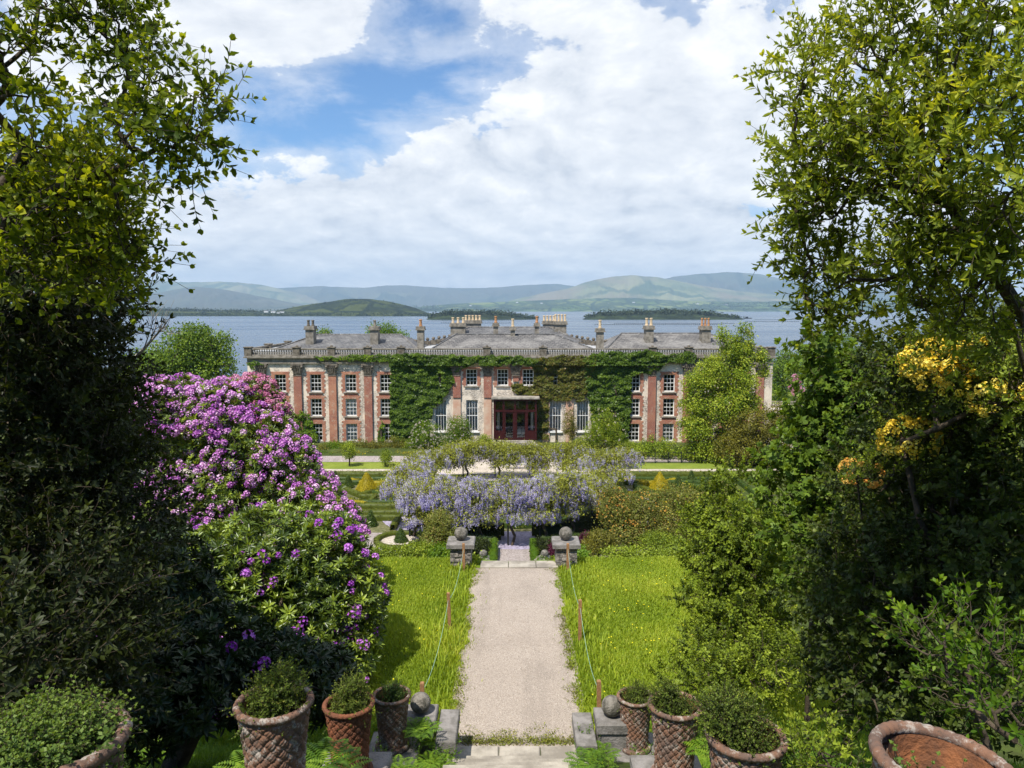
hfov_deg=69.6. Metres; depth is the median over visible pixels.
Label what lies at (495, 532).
circle hedge
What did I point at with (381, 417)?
window
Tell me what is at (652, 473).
box hedge
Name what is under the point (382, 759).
stone plinth
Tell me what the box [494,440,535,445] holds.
doorstep
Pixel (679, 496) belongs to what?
yellow azalea
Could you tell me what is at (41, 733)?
pot plant
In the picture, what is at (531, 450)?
wisteria
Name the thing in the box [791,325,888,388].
background tree
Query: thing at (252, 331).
bay water
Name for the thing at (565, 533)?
stone ball
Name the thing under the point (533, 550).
path hedge
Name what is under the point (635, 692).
pot plant
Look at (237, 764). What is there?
fern
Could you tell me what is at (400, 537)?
topiary cone
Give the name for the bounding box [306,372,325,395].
window
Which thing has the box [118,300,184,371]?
dead branch
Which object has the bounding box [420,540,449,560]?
undergrowth
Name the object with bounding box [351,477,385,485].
golden hedge
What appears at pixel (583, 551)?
undergrowth
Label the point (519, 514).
round lawn
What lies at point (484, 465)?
path
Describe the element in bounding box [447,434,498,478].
wisteria
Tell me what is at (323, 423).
window
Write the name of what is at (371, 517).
topiary cone
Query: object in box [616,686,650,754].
terracotta pot
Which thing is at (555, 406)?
window
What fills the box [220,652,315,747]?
pot plant
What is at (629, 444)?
bed shrub
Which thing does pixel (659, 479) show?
topiary pyramid
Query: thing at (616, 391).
ivy
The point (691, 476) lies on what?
topiary cone
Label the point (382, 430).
wall climber
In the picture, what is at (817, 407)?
maple tree
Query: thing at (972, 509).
thicket shrub
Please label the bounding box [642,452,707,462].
iron railing
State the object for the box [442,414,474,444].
magnolia
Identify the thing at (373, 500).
knot hedge
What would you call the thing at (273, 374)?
window
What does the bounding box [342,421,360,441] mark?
window
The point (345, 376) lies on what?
window
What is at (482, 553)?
stone ball
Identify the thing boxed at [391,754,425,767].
fern
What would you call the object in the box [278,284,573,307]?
hills
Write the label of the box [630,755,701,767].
stone plinth
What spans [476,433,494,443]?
bed shrub
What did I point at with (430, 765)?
fern
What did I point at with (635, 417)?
window
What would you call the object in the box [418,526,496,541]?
circle hedge
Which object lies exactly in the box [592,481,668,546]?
orange azalea
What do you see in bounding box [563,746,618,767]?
fern
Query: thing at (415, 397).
ivy
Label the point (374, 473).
box hedge
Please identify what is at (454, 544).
gate pillar
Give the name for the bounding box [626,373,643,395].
window
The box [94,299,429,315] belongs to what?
island hill
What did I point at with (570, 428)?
bed shrub
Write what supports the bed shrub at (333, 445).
on the ground at (1016, 750)
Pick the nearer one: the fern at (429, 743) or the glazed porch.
the fern at (429, 743)
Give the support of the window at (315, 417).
in the country house
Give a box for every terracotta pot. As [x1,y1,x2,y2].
[6,700,132,767]
[232,682,313,767]
[322,689,374,767]
[373,685,410,755]
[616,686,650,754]
[648,690,701,767]
[704,716,788,767]
[868,720,1012,767]
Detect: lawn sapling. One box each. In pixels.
[340,441,357,465]
[376,447,393,467]
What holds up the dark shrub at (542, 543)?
on the garden ground at (382, 527)
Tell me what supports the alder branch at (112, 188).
attached to the alder tree at (21, 227)
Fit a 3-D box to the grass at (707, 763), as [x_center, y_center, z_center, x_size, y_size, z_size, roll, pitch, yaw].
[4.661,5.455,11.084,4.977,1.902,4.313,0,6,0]
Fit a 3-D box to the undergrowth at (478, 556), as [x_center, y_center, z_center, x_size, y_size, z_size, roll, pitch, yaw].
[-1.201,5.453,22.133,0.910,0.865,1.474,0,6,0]
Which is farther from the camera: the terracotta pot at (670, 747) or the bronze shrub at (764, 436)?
the bronze shrub at (764, 436)
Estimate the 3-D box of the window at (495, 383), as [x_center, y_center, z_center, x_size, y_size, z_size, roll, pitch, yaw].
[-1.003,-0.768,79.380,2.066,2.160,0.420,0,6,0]
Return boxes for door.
[505,412,513,439]
[516,412,525,439]
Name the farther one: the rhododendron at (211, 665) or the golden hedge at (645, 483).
the golden hedge at (645, 483)
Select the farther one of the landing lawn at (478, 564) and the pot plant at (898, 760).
the landing lawn at (478, 564)
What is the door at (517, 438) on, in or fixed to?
in the glazed porch
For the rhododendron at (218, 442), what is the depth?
20.22 m
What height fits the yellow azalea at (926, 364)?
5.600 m
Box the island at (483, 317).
[427,313,538,319]
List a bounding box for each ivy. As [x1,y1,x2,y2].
[388,353,537,442]
[583,349,669,442]
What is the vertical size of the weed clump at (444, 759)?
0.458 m
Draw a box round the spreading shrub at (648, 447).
[627,434,692,459]
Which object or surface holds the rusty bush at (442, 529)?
on the garden ground at (382, 527)
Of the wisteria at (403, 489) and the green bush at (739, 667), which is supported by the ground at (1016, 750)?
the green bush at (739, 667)
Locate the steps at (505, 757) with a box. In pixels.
[443,746,594,767]
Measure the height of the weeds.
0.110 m
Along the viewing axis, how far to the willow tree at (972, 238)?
4.98 m
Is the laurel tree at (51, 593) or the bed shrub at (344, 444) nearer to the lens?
the laurel tree at (51, 593)
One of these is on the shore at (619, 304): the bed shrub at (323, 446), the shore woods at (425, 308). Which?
the shore woods at (425, 308)
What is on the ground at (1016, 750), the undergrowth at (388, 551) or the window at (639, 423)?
the undergrowth at (388, 551)
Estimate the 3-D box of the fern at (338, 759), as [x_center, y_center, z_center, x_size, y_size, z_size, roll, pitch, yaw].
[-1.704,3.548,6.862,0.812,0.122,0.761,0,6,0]
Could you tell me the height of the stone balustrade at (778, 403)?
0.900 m
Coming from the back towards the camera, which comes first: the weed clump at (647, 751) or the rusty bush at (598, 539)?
the rusty bush at (598, 539)
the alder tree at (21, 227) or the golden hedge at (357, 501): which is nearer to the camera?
the alder tree at (21, 227)
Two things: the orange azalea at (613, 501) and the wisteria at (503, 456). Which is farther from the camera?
the wisteria at (503, 456)
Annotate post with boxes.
[507,519,508,545]
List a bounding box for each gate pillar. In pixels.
[446,536,475,565]
[551,536,580,566]
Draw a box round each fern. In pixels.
[214,749,244,767]
[305,736,372,767]
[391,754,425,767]
[402,716,443,740]
[413,750,455,767]
[417,732,460,751]
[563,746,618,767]
[575,740,620,761]
[683,729,709,761]
[781,745,852,767]
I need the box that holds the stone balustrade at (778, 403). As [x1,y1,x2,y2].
[772,401,795,406]
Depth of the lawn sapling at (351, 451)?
70.06 m
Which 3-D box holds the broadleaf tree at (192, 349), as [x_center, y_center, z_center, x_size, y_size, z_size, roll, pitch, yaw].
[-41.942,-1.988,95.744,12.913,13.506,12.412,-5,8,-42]
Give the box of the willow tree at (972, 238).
[740,0,1023,404]
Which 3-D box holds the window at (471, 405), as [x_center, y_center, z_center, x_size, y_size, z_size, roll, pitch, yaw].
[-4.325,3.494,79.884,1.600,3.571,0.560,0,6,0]
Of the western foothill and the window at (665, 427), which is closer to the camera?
the window at (665, 427)
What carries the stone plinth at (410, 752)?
on the ground at (1016, 750)
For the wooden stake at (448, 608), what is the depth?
16.98 m
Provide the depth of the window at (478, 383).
79.32 m
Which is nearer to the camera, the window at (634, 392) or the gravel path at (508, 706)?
the gravel path at (508, 706)
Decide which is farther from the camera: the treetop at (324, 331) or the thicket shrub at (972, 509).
the treetop at (324, 331)
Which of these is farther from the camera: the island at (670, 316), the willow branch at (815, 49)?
the island at (670, 316)
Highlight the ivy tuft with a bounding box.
[247,360,262,369]
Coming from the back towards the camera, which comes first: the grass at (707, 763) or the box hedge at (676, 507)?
the box hedge at (676, 507)
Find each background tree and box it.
[772,347,801,400]
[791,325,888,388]
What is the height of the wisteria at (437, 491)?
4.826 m
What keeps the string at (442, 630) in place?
hanging from the wooden stake at (448, 608)
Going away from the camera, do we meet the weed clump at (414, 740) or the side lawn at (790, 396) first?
the weed clump at (414, 740)
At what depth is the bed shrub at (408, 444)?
76.58 m
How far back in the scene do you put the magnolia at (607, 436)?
76.25 m
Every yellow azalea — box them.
[646,479,741,541]
[859,312,1023,737]
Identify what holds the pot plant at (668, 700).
in the terracotta pot at (670, 747)
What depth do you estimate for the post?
46.76 m
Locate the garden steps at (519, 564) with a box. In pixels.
[480,561,557,567]
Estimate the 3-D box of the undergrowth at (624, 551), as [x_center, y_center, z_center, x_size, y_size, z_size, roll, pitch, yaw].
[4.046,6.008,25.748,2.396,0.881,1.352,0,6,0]
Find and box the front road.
[72,469,775,473]
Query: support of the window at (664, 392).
in the country house
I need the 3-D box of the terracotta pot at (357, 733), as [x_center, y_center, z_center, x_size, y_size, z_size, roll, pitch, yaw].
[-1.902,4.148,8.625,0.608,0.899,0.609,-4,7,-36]
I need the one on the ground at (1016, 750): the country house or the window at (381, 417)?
the country house
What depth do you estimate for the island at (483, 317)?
1775.84 m
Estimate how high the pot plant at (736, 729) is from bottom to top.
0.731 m
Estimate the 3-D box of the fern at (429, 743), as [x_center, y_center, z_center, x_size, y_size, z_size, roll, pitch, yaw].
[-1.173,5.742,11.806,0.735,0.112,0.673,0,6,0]
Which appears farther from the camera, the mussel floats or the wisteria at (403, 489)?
the mussel floats
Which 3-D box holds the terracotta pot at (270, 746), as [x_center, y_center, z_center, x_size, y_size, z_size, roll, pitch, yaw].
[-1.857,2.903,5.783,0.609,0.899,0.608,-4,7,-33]
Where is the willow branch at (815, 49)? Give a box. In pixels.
[732,0,1023,374]
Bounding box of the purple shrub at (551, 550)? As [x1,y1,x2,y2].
[547,529,589,555]
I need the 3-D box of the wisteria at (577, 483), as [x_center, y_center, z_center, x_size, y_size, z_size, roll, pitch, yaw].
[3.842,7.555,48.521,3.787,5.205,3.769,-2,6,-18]
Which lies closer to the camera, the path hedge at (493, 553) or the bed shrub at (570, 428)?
the path hedge at (493, 553)
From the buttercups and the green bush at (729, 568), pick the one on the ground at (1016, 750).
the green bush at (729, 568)
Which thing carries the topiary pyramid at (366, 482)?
on the garden ground at (382, 527)
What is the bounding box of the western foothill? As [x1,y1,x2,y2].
[11,287,302,310]
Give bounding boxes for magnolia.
[406,419,446,448]
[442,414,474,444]
[583,408,626,448]
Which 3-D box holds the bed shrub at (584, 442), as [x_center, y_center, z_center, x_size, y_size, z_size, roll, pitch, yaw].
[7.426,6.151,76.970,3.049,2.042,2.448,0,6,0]
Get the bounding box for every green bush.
[643,613,815,713]
[661,449,807,710]
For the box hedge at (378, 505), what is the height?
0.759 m
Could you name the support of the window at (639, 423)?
in the country house
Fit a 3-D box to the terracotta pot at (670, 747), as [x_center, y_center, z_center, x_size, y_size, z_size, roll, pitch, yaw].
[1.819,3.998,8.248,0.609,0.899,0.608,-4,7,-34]
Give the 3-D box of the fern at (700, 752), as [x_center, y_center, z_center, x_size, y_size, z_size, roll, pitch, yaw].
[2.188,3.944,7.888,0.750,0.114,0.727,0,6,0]
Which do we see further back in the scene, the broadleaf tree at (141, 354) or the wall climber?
the broadleaf tree at (141, 354)
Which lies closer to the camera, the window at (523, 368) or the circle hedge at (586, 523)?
the circle hedge at (586, 523)
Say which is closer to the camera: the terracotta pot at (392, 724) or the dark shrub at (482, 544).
the terracotta pot at (392, 724)
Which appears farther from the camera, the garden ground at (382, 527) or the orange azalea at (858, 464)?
the garden ground at (382, 527)
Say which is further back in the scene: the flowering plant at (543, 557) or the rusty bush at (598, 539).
the rusty bush at (598, 539)
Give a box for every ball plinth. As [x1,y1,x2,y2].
[406,704,459,758]
[572,707,627,759]
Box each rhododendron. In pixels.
[39,519,363,767]
[127,372,370,556]
[167,498,393,690]
[220,371,293,499]
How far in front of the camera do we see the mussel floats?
1282.29 m
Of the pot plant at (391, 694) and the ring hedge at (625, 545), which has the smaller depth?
the pot plant at (391, 694)
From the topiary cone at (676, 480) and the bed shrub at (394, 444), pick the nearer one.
the topiary cone at (676, 480)
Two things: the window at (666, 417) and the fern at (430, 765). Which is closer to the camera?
the fern at (430, 765)
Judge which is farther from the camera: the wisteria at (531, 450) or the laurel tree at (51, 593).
the wisteria at (531, 450)
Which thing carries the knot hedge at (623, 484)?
on the garden ground at (382, 527)
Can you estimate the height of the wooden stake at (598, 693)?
1.134 m
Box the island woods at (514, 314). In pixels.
[119,299,744,318]
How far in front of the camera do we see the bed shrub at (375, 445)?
76.83 m
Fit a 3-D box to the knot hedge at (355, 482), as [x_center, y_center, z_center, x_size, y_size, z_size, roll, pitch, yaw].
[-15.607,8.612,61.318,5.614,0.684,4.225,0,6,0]
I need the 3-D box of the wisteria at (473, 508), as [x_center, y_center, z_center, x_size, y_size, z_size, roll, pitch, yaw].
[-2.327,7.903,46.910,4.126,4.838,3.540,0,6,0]
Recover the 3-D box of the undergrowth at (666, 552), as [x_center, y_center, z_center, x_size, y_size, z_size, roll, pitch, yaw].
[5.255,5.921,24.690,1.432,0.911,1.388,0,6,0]
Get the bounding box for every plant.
[0,674,146,767]
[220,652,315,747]
[322,663,381,733]
[374,676,413,711]
[534,553,549,560]
[617,678,651,719]
[638,674,699,738]
[685,670,797,767]
[777,702,872,767]
[853,740,966,767]
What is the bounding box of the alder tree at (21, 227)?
[0,0,162,329]
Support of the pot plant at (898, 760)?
in the terracotta pot at (925, 742)
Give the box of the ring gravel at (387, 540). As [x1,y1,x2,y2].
[380,535,418,544]
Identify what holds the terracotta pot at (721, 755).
on the stone plinth
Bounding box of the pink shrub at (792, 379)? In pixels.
[788,372,805,400]
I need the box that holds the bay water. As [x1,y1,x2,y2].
[93,311,1017,390]
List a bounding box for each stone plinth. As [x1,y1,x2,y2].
[322,752,391,767]
[369,732,421,765]
[610,732,653,761]
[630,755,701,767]
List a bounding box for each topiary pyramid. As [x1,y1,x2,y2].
[355,472,377,490]
[649,471,670,489]
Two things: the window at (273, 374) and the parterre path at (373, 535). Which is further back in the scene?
the window at (273, 374)
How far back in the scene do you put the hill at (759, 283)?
13533.88 m
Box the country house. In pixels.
[243,314,776,442]
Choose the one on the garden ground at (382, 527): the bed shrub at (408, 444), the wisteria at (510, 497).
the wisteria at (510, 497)
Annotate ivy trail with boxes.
[314,353,390,362]
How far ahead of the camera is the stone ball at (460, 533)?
21.36 m
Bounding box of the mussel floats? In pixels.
[595,319,798,324]
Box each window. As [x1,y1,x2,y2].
[270,372,289,395]
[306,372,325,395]
[306,396,325,420]
[309,421,325,441]
[341,372,359,395]
[341,396,360,420]
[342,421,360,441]
[376,372,391,395]
[376,396,392,420]
[377,421,390,441]
[433,400,446,432]
[462,367,480,386]
[466,400,479,432]
[493,367,511,386]
[519,367,532,386]
[548,400,562,432]
[575,400,588,432]
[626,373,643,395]
[627,396,643,420]
[627,421,642,441]
[658,421,677,441]
[659,372,678,395]
[659,396,677,420]
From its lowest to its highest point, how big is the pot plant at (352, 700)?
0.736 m
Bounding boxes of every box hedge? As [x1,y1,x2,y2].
[284,508,404,516]
[295,469,434,476]
[317,501,404,509]
[359,513,401,529]
[591,470,784,478]
[634,501,765,508]
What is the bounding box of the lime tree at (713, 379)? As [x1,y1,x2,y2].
[672,320,774,465]
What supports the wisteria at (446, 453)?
on the garden ground at (382, 527)
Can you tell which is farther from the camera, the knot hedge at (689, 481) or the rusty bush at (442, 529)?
the knot hedge at (689, 481)
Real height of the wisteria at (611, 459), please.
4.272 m
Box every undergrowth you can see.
[363,543,405,559]
[396,539,434,559]
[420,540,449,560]
[472,550,483,560]
[577,544,596,557]
[594,542,658,561]
[648,544,677,557]
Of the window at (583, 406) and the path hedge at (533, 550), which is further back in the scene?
the window at (583, 406)
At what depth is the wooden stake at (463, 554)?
20.86 m
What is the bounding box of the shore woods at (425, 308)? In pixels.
[412,302,819,310]
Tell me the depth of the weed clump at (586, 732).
11.78 m
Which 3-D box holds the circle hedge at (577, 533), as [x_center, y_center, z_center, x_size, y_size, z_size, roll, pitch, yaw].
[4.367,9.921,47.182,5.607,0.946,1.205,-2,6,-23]
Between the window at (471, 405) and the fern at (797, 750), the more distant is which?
the window at (471, 405)
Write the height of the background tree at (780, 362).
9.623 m
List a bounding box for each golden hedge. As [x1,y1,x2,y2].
[332,497,367,502]
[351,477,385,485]
[625,478,675,485]
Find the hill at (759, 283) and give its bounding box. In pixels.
[666,272,1020,310]
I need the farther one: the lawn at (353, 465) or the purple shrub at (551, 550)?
the lawn at (353, 465)
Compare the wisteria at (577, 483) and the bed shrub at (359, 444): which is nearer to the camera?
the wisteria at (577, 483)
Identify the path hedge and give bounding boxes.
[488,538,498,560]
[528,538,539,560]
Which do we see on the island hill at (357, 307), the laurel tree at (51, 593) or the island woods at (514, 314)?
the island woods at (514, 314)
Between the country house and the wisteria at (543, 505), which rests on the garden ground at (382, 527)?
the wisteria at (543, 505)
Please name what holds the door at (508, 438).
in the glazed porch
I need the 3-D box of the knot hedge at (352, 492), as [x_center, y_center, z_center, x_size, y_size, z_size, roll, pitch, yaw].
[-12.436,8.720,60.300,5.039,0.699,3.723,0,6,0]
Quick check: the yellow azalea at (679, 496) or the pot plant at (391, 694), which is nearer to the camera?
the pot plant at (391, 694)
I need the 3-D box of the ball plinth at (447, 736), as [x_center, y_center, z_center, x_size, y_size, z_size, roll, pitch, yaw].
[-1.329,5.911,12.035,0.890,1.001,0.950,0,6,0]
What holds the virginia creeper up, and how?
attached to the country house
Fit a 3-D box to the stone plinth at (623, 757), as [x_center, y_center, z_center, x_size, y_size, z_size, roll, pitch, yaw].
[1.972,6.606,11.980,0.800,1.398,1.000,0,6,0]
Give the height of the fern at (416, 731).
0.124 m
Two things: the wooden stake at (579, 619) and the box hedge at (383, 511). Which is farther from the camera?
the box hedge at (383, 511)
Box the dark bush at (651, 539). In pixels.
[635,529,693,557]
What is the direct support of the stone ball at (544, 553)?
on the low pier
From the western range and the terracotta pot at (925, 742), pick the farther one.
the western range
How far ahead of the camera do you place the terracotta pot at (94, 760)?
3.05 m
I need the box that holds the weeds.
[452,567,584,754]
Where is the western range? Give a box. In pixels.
[33,280,321,304]
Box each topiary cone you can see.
[344,474,353,488]
[365,510,378,527]
[393,527,408,543]
[673,475,682,487]
[686,469,695,479]
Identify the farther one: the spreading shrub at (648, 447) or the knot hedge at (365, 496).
the spreading shrub at (648, 447)
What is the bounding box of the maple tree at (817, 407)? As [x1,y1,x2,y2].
[744,314,899,742]
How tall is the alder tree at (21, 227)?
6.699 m
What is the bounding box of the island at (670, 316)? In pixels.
[583,311,743,319]
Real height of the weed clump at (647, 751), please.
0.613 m
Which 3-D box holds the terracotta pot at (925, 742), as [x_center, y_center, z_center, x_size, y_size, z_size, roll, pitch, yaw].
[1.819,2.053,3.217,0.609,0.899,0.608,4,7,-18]
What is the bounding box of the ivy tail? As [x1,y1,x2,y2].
[666,351,696,363]
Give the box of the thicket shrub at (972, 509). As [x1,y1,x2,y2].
[773,287,1023,767]
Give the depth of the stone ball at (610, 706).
11.87 m
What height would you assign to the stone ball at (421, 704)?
0.336 m
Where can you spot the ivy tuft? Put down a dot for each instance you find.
(254, 363)
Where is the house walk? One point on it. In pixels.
(359, 458)
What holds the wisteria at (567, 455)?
on the garden ground at (382, 527)
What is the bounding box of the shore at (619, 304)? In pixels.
[422,298,947,311]
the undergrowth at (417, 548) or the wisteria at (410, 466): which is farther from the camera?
the wisteria at (410, 466)
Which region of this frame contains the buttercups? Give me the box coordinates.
[377,560,684,694]
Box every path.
[366,533,647,551]
[383,474,645,548]
[445,462,577,468]
[452,568,583,746]
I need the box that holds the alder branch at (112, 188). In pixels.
[0,0,266,331]
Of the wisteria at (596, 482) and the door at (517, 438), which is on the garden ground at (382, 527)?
the wisteria at (596, 482)
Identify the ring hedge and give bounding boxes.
[373,529,421,548]
[438,480,595,528]
[615,533,641,548]
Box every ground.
[0,398,1023,767]
[190,476,703,560]
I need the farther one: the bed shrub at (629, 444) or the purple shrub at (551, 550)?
the bed shrub at (629, 444)
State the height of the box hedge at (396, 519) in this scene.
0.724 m
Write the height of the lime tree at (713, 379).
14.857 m
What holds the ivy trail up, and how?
attached to the country house
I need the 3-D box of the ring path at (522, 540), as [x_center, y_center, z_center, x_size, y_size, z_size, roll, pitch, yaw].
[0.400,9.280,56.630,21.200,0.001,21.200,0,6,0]
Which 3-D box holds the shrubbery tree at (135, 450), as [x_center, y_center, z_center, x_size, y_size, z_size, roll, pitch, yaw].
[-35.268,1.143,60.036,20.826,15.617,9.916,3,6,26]
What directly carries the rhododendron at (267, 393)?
on the ground at (1016, 750)
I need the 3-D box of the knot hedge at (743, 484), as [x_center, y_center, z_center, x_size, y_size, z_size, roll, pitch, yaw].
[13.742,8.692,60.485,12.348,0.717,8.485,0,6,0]
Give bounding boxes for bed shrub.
[318,443,331,450]
[327,438,343,448]
[336,439,355,449]
[349,437,368,448]
[362,438,387,448]
[381,434,408,448]
[401,438,415,448]
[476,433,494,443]
[560,406,578,438]
[574,434,596,448]
[617,439,641,449]
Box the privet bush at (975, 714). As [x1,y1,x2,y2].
[858,572,1023,751]
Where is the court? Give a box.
[497,549,529,560]
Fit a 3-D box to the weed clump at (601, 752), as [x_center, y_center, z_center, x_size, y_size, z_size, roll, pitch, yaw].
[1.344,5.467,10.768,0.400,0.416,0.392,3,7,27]
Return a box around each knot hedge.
[300,475,415,502]
[317,479,359,484]
[342,485,382,497]
[359,493,376,500]
[372,489,393,499]
[617,478,653,495]
[620,475,769,502]
[632,483,690,497]
[666,478,742,492]
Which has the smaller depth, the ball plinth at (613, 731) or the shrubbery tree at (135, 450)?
the ball plinth at (613, 731)
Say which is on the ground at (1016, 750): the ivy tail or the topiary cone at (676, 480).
the topiary cone at (676, 480)
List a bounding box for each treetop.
[316,324,333,333]
[361,318,410,336]
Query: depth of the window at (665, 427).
80.00 m
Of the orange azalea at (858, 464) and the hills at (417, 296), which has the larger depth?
the hills at (417, 296)
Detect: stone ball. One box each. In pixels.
[410,692,430,713]
[454,527,467,539]
[479,550,486,556]
[541,550,548,556]
[559,527,571,539]
[602,695,619,716]
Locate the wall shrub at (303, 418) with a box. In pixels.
[288,410,318,442]
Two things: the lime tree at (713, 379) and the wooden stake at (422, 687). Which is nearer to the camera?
the wooden stake at (422, 687)
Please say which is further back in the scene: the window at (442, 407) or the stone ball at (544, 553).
the window at (442, 407)
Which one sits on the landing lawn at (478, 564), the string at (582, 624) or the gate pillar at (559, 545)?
the gate pillar at (559, 545)
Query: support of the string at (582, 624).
hanging from the wooden stake at (598, 693)
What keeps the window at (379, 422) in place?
in the country house
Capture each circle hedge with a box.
[405,501,504,539]
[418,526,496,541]
[531,503,624,539]
[540,527,610,540]
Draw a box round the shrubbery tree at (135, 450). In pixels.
[0,304,163,490]
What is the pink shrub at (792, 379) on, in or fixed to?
on the ground at (1016, 750)
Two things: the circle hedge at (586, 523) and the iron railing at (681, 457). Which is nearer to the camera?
the circle hedge at (586, 523)
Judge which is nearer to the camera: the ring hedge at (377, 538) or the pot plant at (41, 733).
the pot plant at (41, 733)
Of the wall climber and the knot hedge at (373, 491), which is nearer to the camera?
the knot hedge at (373, 491)
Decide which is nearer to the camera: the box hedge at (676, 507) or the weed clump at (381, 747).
the weed clump at (381, 747)
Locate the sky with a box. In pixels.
[0,0,1023,294]
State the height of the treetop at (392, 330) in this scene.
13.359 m
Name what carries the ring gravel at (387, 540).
on the parterre path at (373, 535)
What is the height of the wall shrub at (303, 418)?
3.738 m
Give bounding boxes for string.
[425,555,462,685]
[568,554,596,684]
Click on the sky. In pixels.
(423, 143)
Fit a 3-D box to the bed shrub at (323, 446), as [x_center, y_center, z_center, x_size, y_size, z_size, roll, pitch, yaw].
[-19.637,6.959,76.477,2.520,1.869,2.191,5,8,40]
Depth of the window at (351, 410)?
79.77 m
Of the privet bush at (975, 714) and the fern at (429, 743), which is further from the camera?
the fern at (429, 743)
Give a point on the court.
(513, 554)
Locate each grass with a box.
[123,719,377,767]
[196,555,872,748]
[649,713,1023,767]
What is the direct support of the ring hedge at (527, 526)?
on the garden ground at (382, 527)
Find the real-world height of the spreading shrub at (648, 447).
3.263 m
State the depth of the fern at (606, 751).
11.38 m
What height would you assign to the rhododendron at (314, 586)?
3.947 m
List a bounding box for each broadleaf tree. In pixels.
[118,342,159,377]
[132,317,244,400]
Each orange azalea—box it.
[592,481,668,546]
[833,447,904,754]
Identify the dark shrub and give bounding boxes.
[472,533,495,554]
[529,535,550,557]
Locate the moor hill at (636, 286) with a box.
[508,275,836,301]
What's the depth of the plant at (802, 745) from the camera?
5.09 m
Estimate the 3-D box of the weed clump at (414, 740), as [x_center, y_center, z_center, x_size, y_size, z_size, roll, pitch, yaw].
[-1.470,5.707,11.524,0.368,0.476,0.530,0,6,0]
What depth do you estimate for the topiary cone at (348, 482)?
61.86 m
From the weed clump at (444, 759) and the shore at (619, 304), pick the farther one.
the shore at (619, 304)
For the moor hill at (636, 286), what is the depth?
10972.67 m
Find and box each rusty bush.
[417,505,461,546]
[580,525,619,558]
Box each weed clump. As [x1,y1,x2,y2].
[372,736,395,767]
[407,734,427,761]
[433,745,463,763]
[574,722,600,757]
[590,742,616,767]
[630,742,653,754]
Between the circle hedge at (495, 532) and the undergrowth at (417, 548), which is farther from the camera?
the circle hedge at (495, 532)
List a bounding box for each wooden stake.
[420,681,424,691]
[447,592,450,628]
[462,543,464,570]
[566,543,568,569]
[578,599,581,640]
[597,680,600,706]
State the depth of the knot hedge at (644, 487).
60.74 m
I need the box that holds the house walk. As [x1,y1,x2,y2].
[145,456,753,461]
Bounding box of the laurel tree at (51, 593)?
[0,113,220,761]
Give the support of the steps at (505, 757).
on the ground at (1016, 750)
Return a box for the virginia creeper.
[511,354,596,442]
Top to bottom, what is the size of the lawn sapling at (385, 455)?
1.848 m
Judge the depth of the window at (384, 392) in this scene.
79.46 m
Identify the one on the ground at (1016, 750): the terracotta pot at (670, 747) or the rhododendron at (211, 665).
the rhododendron at (211, 665)
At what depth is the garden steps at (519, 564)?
21.35 m
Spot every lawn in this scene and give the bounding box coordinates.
[143,462,400,468]
[308,559,795,755]
[463,494,586,520]
[636,463,729,468]
[771,392,797,403]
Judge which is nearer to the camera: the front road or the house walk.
the front road
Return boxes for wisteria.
[371,471,432,536]
[378,446,442,484]
[399,440,473,480]
[410,468,466,527]
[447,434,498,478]
[448,472,501,535]
[477,436,528,477]
[483,466,534,545]
[511,439,557,477]
[513,464,576,535]
[539,438,597,472]
[549,461,595,533]
[572,442,649,486]
[572,470,621,513]
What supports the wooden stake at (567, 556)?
on the landing lawn at (478, 564)
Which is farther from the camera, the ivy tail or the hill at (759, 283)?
the hill at (759, 283)
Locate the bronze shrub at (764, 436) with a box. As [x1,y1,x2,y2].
[708,401,791,467]
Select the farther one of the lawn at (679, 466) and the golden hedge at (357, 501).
the lawn at (679, 466)
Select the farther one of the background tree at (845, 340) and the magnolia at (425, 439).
the background tree at (845, 340)
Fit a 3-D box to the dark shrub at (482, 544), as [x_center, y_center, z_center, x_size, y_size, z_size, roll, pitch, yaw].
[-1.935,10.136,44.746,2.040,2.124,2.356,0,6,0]
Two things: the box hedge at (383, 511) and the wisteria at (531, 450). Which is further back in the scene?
the wisteria at (531, 450)
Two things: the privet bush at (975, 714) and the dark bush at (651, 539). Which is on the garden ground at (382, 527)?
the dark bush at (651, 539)
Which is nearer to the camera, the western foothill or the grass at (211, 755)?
the grass at (211, 755)
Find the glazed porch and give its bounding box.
[491,395,539,439]

